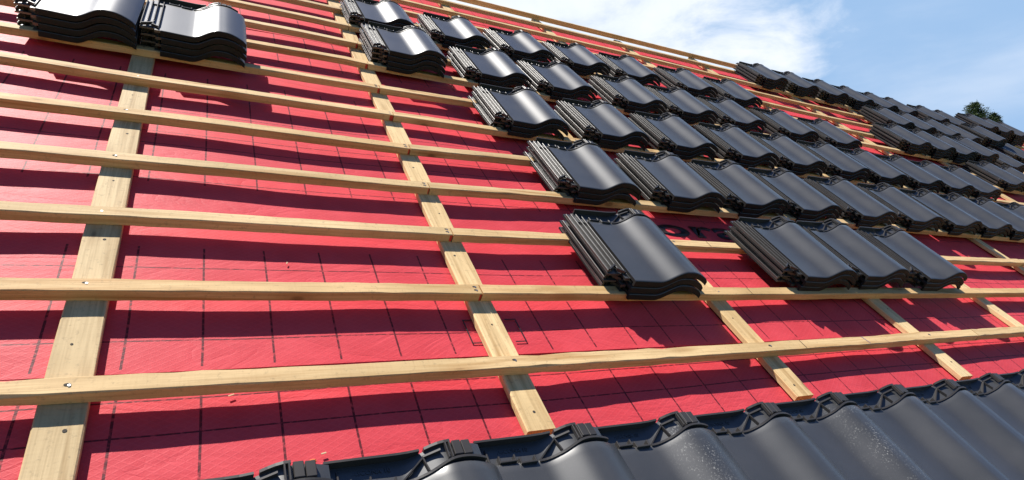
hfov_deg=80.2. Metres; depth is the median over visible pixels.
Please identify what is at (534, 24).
batten
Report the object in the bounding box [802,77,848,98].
roof tile
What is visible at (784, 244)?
roof tile
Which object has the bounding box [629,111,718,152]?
roof tile
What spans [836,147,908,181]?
roof tile
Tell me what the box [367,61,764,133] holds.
batten
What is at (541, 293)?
batten
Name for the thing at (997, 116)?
conifer tree
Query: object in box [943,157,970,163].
roof tile
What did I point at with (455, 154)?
batten
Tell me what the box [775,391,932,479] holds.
roof tile
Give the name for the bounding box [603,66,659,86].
roof tile
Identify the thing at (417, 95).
batten
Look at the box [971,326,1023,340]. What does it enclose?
batten
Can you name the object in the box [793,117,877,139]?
batten
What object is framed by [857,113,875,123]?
roof tile
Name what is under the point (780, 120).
roof tile
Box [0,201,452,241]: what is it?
batten
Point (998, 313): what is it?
counter batten
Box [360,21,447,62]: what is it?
roof tile
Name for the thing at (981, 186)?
roof tile
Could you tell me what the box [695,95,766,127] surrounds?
roof tile
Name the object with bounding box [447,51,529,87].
roof tile
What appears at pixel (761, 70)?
roof tile
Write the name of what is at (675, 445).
roof tile
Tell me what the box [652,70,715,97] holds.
roof tile
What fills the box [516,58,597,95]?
roof tile
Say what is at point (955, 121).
roof tile
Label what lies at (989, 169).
roof tile
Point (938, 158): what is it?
roof tile
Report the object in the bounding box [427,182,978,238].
batten
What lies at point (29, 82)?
underlay sheet
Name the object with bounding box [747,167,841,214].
roof tile
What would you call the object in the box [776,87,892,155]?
counter batten
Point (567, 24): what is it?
batten
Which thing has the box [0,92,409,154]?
batten
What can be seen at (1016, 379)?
roof tile
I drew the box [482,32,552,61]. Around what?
roof tile
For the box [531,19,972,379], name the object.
counter batten
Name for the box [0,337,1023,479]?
underlay sheet
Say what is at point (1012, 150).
roof tile
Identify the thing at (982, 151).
roof tile
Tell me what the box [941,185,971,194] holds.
roof tile
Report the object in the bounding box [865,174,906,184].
roof tile
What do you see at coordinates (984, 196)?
roof tile
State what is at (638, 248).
roof tile
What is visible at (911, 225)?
roof tile
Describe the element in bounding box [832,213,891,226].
roof tile
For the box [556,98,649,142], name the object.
roof tile
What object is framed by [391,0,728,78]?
batten
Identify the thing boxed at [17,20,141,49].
roof tile
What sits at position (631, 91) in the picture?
roof tile
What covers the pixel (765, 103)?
batten
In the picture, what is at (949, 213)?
roof tile
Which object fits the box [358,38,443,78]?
roof tile
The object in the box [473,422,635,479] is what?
roof tile
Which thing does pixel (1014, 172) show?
roof tile
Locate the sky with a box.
[447,0,1023,131]
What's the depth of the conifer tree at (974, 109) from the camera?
26.42 m
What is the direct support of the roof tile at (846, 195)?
on the roof tile at (861, 220)
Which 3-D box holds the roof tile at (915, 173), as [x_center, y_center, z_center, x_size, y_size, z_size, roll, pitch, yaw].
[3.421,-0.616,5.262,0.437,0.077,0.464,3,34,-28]
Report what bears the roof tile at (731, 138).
on the roof tile at (736, 157)
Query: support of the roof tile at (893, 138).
on the roof tile at (897, 144)
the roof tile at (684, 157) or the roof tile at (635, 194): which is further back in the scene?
the roof tile at (684, 157)
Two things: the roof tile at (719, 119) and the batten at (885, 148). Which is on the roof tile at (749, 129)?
the roof tile at (719, 119)
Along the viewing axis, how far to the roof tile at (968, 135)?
7.99 m
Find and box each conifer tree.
[962,101,995,121]
[990,111,1005,123]
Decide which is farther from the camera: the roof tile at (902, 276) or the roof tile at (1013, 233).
the roof tile at (1013, 233)
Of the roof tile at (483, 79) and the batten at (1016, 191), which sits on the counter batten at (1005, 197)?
the batten at (1016, 191)
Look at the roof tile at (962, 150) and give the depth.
6.90 m
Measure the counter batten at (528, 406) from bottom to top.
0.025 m
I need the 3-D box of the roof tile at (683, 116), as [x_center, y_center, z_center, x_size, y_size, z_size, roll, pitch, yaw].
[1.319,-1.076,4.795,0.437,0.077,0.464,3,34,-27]
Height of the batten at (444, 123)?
0.036 m
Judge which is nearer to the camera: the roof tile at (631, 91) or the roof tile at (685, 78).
the roof tile at (631, 91)
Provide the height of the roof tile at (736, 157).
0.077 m
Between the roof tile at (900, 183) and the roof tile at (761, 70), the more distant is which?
the roof tile at (761, 70)
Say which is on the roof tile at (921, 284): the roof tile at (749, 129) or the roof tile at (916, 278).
the roof tile at (916, 278)
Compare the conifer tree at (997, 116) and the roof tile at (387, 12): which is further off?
the conifer tree at (997, 116)
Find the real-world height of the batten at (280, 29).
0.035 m
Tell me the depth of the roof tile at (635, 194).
2.89 m
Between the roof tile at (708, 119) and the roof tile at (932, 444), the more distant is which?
the roof tile at (708, 119)
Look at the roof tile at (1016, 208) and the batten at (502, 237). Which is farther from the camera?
the roof tile at (1016, 208)
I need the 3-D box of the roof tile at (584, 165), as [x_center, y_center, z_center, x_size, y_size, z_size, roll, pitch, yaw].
[0.358,-0.381,3.017,0.437,0.077,0.464,4,34,-27]
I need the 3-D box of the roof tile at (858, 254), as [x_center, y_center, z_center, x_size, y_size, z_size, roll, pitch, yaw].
[1.765,0.036,3.176,0.437,0.077,0.464,2,35,-29]
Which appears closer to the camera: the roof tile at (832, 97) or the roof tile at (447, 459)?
the roof tile at (447, 459)
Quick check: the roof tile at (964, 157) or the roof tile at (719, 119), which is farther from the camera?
the roof tile at (964, 157)
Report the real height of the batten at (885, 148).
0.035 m
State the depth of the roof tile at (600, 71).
4.86 m
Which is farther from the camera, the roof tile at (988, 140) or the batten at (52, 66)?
the roof tile at (988, 140)
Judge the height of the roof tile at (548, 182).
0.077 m
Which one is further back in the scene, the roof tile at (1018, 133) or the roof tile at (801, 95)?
the roof tile at (1018, 133)
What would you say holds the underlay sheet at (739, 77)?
on the house
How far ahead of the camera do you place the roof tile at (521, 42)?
4.69 m
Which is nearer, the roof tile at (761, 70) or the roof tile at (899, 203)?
the roof tile at (899, 203)
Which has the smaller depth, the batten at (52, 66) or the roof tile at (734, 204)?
the batten at (52, 66)
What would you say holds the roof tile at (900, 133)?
on the roof tile at (893, 138)
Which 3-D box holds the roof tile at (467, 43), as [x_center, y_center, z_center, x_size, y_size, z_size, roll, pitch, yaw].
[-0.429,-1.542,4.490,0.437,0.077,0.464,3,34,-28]
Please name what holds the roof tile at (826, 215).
on the batten at (442, 189)
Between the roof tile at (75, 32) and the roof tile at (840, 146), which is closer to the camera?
the roof tile at (75, 32)
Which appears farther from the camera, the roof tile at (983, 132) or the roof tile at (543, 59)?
the roof tile at (983, 132)
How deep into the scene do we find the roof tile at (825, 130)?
5.54 m
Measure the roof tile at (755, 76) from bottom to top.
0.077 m
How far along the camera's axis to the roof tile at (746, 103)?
5.65 m
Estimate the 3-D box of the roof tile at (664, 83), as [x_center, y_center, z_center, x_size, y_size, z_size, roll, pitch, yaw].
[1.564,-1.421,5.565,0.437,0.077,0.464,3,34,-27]
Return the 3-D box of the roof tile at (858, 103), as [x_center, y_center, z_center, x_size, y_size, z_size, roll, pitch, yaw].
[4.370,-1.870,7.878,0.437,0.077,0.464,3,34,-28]
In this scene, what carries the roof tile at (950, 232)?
on the batten at (442, 189)
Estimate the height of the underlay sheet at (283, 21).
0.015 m
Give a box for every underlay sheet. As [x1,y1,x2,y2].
[0,5,1023,202]
[0,107,1023,379]
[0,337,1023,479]
[181,0,1023,149]
[375,0,1023,146]
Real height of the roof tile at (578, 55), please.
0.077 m
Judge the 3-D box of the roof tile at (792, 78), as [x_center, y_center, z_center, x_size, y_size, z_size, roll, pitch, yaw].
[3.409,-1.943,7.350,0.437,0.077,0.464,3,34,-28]
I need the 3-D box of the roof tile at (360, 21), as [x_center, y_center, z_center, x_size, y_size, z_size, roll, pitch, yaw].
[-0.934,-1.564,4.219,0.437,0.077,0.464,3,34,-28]
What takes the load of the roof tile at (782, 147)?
on the roof tile at (800, 169)
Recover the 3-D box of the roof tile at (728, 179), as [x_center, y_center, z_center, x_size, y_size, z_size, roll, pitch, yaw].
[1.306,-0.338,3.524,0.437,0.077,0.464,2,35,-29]
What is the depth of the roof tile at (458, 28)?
4.43 m
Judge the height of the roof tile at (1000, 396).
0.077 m
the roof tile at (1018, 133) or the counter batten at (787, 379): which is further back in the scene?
the roof tile at (1018, 133)
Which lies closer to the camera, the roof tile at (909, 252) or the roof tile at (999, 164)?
the roof tile at (909, 252)
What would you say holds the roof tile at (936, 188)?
on the batten at (1016, 191)
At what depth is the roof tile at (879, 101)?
8.07 m
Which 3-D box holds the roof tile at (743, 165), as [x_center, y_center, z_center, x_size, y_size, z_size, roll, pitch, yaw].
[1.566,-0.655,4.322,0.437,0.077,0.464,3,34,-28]
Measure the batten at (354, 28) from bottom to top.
0.035 m
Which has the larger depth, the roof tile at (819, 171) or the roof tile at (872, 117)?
the roof tile at (872, 117)
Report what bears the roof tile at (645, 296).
on the batten at (541, 293)
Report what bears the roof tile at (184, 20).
on the roof tile at (198, 45)
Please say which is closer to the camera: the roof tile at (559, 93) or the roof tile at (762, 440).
the roof tile at (762, 440)
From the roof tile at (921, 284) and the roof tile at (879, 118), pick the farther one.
the roof tile at (879, 118)
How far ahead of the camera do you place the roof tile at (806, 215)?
3.59 m
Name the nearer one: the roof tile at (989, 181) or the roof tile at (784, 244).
the roof tile at (784, 244)
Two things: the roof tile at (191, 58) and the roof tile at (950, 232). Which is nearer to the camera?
the roof tile at (191, 58)
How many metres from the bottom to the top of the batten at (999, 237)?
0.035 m
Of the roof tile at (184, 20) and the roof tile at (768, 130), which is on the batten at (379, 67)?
the roof tile at (768, 130)
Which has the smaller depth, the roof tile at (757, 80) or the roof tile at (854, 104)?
the roof tile at (757, 80)
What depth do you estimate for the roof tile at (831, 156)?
4.75 m
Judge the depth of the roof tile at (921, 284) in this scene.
3.26 m
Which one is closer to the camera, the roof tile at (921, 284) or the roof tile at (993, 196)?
the roof tile at (921, 284)
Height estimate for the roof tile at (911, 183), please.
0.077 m
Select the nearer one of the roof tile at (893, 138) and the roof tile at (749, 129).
the roof tile at (749, 129)
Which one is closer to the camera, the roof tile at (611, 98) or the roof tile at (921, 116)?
the roof tile at (611, 98)
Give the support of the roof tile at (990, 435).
on the eave batten
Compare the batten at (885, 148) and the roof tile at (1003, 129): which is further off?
the roof tile at (1003, 129)
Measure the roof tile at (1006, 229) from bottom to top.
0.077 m
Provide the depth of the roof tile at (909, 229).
4.12 m
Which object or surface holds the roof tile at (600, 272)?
on the roof tile at (645, 296)
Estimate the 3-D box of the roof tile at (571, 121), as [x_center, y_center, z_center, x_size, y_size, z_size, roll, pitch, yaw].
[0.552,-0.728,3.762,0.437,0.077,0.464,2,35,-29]
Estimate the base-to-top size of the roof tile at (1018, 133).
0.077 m
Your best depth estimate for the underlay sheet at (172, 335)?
2.09 m
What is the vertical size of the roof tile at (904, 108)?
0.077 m
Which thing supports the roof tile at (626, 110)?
on the batten at (379, 67)
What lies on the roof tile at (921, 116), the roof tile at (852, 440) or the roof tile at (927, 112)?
the roof tile at (927, 112)
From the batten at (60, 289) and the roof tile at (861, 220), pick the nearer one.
the batten at (60, 289)
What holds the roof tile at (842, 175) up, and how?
on the roof tile at (863, 177)
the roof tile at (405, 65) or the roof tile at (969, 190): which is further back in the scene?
the roof tile at (969, 190)
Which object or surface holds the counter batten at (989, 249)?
on the underlay sheet at (200, 437)
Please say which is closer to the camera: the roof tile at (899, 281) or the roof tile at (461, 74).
the roof tile at (899, 281)
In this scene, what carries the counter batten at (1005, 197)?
on the underlay sheet at (200, 437)
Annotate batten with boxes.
[0,0,367,68]
[0,22,379,93]
[0,52,392,120]
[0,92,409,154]
[0,141,428,194]
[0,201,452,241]
[0,277,481,300]
[0,329,978,405]
[18,0,154,479]
[144,0,357,48]
[201,0,348,30]
[275,0,340,13]
[326,0,555,434]
[336,0,746,89]
[340,8,769,106]
[348,24,752,111]
[357,41,593,92]
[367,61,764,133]
[379,85,475,107]
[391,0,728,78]
[392,112,902,189]
[408,144,624,172]
[426,0,707,67]
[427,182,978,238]
[437,3,813,400]
[450,228,1022,266]
[457,0,692,57]
[478,284,1023,300]
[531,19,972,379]
[613,40,1023,326]
[688,57,1023,274]
[692,53,736,67]
[707,64,737,74]
[728,77,860,110]
[747,89,867,120]
[768,102,871,128]
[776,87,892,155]
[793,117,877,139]
[837,102,1016,201]
[858,142,1023,173]
[903,185,1023,204]
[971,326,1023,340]
[976,234,1023,242]
[993,185,1023,194]
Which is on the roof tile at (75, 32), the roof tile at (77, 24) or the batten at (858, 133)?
the roof tile at (77, 24)
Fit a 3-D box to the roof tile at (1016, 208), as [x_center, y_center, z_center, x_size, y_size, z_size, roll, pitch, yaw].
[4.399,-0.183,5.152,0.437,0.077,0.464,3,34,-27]
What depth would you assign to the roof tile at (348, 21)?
4.07 m
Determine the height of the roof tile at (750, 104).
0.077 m
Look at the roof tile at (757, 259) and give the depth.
2.84 m
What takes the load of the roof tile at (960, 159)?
on the roof tile at (955, 161)
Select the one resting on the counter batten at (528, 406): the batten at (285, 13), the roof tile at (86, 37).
the batten at (285, 13)
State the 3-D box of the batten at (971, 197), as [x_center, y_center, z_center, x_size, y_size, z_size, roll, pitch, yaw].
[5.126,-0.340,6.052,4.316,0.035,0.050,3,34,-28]
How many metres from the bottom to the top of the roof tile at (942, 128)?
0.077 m
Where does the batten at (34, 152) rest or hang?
on the counter batten at (528, 406)
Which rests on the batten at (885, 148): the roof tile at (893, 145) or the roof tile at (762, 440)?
the roof tile at (893, 145)
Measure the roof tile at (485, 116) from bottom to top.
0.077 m
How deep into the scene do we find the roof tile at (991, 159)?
7.00 m
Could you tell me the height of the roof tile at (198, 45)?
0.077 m
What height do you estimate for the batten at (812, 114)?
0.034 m
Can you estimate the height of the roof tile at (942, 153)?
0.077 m
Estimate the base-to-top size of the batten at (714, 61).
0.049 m
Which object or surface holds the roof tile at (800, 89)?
on the roof tile at (800, 92)
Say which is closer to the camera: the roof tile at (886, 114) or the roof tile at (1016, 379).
the roof tile at (1016, 379)
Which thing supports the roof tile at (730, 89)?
on the roof tile at (746, 103)
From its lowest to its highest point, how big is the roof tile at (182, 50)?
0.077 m
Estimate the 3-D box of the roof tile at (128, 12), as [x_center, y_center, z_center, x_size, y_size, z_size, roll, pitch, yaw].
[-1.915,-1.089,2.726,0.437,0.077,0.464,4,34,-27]
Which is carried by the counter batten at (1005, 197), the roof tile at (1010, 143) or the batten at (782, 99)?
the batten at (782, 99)
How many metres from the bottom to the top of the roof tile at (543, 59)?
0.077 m
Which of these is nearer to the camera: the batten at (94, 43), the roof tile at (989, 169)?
the batten at (94, 43)
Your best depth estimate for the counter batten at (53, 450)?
1.46 m
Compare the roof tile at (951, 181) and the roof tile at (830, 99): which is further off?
the roof tile at (830, 99)
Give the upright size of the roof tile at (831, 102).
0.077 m
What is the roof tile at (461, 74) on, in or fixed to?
on the batten at (379, 67)
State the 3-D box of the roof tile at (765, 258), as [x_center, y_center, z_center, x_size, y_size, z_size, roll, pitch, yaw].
[1.367,0.052,2.967,0.437,0.077,0.464,3,34,-27]
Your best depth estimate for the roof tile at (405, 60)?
3.57 m
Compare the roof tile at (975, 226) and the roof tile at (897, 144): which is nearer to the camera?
the roof tile at (975, 226)
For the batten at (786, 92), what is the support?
on the counter batten at (862, 138)
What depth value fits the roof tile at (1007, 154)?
8.02 m
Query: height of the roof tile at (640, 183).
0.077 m
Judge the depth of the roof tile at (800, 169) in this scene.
4.38 m
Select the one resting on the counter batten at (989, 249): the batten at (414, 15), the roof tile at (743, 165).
the batten at (414, 15)
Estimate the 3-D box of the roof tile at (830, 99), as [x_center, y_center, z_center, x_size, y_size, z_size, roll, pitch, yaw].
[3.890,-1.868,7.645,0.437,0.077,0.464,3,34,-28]
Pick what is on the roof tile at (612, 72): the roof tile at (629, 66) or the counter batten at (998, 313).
the roof tile at (629, 66)
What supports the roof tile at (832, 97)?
on the roof tile at (830, 99)
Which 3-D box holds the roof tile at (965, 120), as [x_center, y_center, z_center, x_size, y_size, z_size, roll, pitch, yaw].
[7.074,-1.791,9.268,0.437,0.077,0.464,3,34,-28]
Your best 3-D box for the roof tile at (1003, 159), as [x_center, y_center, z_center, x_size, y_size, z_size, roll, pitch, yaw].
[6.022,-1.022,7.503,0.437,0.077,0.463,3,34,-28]
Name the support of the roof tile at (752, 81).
on the batten at (786, 92)
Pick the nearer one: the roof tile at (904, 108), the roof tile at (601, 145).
the roof tile at (601, 145)
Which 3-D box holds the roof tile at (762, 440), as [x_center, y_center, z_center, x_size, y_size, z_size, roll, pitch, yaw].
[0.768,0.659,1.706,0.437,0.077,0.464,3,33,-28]
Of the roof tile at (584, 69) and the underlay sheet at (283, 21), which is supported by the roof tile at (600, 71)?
the roof tile at (584, 69)
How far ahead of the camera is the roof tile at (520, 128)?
3.33 m
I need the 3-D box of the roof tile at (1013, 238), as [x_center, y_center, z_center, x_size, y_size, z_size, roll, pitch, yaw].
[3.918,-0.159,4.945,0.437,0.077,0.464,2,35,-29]
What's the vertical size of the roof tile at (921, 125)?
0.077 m
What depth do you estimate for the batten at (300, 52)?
3.34 m
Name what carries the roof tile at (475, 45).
on the batten at (354, 28)
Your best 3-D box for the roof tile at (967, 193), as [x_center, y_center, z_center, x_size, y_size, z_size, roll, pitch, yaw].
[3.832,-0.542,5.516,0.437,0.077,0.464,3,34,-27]
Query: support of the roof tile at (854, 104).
on the roof tile at (853, 107)
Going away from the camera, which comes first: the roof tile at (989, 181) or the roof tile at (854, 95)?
the roof tile at (989, 181)
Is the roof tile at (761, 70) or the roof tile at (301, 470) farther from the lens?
the roof tile at (761, 70)
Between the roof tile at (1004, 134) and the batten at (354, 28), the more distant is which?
the roof tile at (1004, 134)
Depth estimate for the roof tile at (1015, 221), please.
4.93 m
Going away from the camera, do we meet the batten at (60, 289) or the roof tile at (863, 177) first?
the batten at (60, 289)
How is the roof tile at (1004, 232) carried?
on the batten at (999, 237)
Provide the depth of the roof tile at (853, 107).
7.72 m
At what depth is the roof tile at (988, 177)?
6.39 m
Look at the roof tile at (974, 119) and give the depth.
9.22 m
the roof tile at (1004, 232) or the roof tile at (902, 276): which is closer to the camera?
the roof tile at (902, 276)
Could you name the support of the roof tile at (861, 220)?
on the roof tile at (886, 221)
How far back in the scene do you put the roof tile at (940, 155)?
6.60 m
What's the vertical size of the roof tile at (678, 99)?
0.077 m
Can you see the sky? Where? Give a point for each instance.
(945, 56)
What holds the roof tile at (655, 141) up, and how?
on the roof tile at (684, 157)
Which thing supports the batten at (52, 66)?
on the counter batten at (53, 450)
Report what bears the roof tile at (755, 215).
on the batten at (442, 189)
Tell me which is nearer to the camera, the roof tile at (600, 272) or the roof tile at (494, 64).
the roof tile at (600, 272)
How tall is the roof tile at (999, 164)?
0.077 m
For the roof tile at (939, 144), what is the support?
on the roof tile at (942, 153)
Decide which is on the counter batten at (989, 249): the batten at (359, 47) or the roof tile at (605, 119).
the batten at (359, 47)
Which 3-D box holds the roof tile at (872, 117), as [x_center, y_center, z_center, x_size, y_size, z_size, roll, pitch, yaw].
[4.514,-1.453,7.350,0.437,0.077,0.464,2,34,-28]
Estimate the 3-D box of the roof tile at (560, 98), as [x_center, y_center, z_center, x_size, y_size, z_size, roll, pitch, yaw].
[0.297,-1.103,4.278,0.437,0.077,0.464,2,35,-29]
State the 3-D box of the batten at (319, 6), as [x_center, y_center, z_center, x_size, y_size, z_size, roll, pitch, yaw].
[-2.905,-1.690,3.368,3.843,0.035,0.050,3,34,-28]
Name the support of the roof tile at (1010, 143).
on the batten
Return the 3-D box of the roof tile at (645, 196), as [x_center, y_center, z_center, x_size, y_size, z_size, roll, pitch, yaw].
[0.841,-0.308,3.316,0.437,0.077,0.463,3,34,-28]
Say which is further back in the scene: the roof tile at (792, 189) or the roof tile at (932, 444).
the roof tile at (792, 189)
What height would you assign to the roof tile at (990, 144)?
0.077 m
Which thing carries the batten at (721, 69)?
on the counter batten at (1005, 197)
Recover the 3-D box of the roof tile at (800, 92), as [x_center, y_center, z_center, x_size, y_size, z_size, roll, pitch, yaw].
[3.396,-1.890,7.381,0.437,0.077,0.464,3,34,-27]
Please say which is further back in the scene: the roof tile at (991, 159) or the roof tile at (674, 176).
the roof tile at (991, 159)
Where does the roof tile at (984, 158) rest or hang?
on the roof tile at (991, 159)
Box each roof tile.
[14,0,144,29]
[15,5,144,36]
[17,13,140,43]
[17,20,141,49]
[139,0,245,48]
[140,41,244,67]
[141,25,246,55]
[141,35,245,61]
[202,460,332,479]
[323,439,502,479]
[340,1,408,27]
[340,5,402,28]
[342,0,415,26]
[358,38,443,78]
[359,28,445,67]
[359,33,444,73]
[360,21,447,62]
[415,22,485,50]
[417,12,490,45]
[417,18,489,48]
[446,55,525,87]
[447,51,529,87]
[448,44,531,83]
[467,96,563,139]
[471,91,567,135]
[472,83,569,130]
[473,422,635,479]
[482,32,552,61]
[483,27,554,59]
[490,44,549,63]
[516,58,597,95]
[517,65,595,99]
[523,151,635,205]
[526,80,593,102]
[526,147,639,200]
[527,137,641,194]
[541,40,610,71]
[544,46,608,75]
[547,54,606,75]
[554,105,647,146]
[554,110,645,150]
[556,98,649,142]
[559,220,702,293]
[559,227,700,299]
[563,208,706,286]
[588,80,665,112]
[588,83,662,114]
[589,73,667,109]
[594,52,661,82]
[597,411,749,479]
[602,70,658,86]
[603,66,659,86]
[613,158,722,207]
[616,150,725,202]
[617,164,719,212]
[628,117,715,157]
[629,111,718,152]
[641,136,714,161]
[645,84,717,118]
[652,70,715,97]
[653,66,717,94]
[656,78,713,97]
[658,108,713,124]
[660,104,716,122]
[686,159,789,208]
[693,122,778,161]
[694,401,847,479]
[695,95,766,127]
[695,129,776,165]
[701,76,762,104]
[710,93,758,107]
[710,118,762,133]
[710,147,774,169]
[712,90,760,107]
[712,114,764,131]
[715,203,783,217]
[718,198,786,213]
[724,230,850,290]
[728,226,855,286]
[730,216,857,281]
[733,67,785,88]
[734,70,784,91]
[735,65,786,85]
[736,61,787,83]
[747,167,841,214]
[748,107,818,138]
[748,131,827,169]
[751,112,817,141]
[760,123,814,141]
[769,160,822,176]
[771,69,818,91]
[771,156,825,172]
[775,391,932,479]
[778,87,814,98]
[779,208,836,221]
[780,206,838,218]
[784,84,817,93]
[786,86,816,95]
[796,140,871,175]
[796,218,909,280]
[797,117,861,146]
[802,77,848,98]
[802,176,897,219]
[813,134,859,148]
[815,96,844,105]
[817,94,845,102]
[818,91,847,100]
[818,168,866,182]
[822,165,868,179]
[830,84,874,104]
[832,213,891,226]
[835,209,894,223]
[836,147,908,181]
[839,102,862,109]
[844,384,1009,479]
[845,99,872,106]
[846,101,870,107]
[847,278,902,289]
[854,225,967,282]
[855,182,943,224]
[856,273,906,284]
[857,91,898,110]
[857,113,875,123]
[858,110,910,129]
[859,178,902,187]
[860,108,912,129]
[862,105,914,127]
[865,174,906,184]
[866,131,926,155]
[869,129,928,153]
[870,126,929,150]
[871,122,931,147]
[874,154,943,186]
[881,97,918,114]
[888,219,938,231]
[891,215,941,228]
[892,111,936,132]
[898,182,939,192]
[899,188,982,228]
[900,278,960,290]
[901,179,940,189]
[903,273,963,286]
[904,128,956,152]
[905,379,1023,479]
[906,159,974,191]
[907,104,949,122]
[916,117,960,135]
[918,114,947,122]
[919,152,950,160]
[926,151,952,157]
[930,133,977,157]
[930,148,954,155]
[932,110,967,125]
[932,189,969,197]
[935,192,1012,231]
[937,222,979,231]
[938,165,1001,195]
[940,226,975,235]
[941,122,980,142]
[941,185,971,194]
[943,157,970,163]
[945,135,998,158]
[952,153,975,159]
[952,155,973,160]
[954,115,996,132]
[955,113,998,130]
[955,373,1023,435]
[958,126,1004,145]
[959,123,1006,143]
[961,166,1022,191]
[963,164,1023,189]
[964,160,1023,186]
[967,197,1023,234]
[970,194,996,200]
[972,191,998,198]
[975,157,994,163]
[976,230,1006,237]
[977,155,996,160]
[979,227,1009,234]
[980,142,1002,148]
[981,117,1013,133]
[981,140,1003,146]
[987,147,1023,168]
[993,147,1023,162]
[994,142,1023,159]
[995,161,1023,171]
[995,202,1023,218]
[996,121,1023,136]
[997,131,1012,135]
[997,165,1023,179]
[999,369,1023,391]
[1007,142,1021,146]
[1007,233,1023,240]
[1009,230,1023,237]
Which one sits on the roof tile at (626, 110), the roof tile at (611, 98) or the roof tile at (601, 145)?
the roof tile at (611, 98)
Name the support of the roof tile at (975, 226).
on the roof tile at (950, 232)
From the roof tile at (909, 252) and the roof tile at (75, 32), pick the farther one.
the roof tile at (909, 252)
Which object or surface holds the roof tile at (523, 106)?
on the roof tile at (520, 128)
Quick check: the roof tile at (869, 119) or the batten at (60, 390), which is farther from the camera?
the roof tile at (869, 119)
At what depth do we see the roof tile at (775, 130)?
5.17 m
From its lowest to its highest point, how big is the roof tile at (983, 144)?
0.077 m
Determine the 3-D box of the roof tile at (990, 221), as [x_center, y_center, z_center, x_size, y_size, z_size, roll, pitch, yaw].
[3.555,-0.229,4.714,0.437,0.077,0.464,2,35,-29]
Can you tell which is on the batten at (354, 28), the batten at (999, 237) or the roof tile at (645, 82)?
the roof tile at (645, 82)

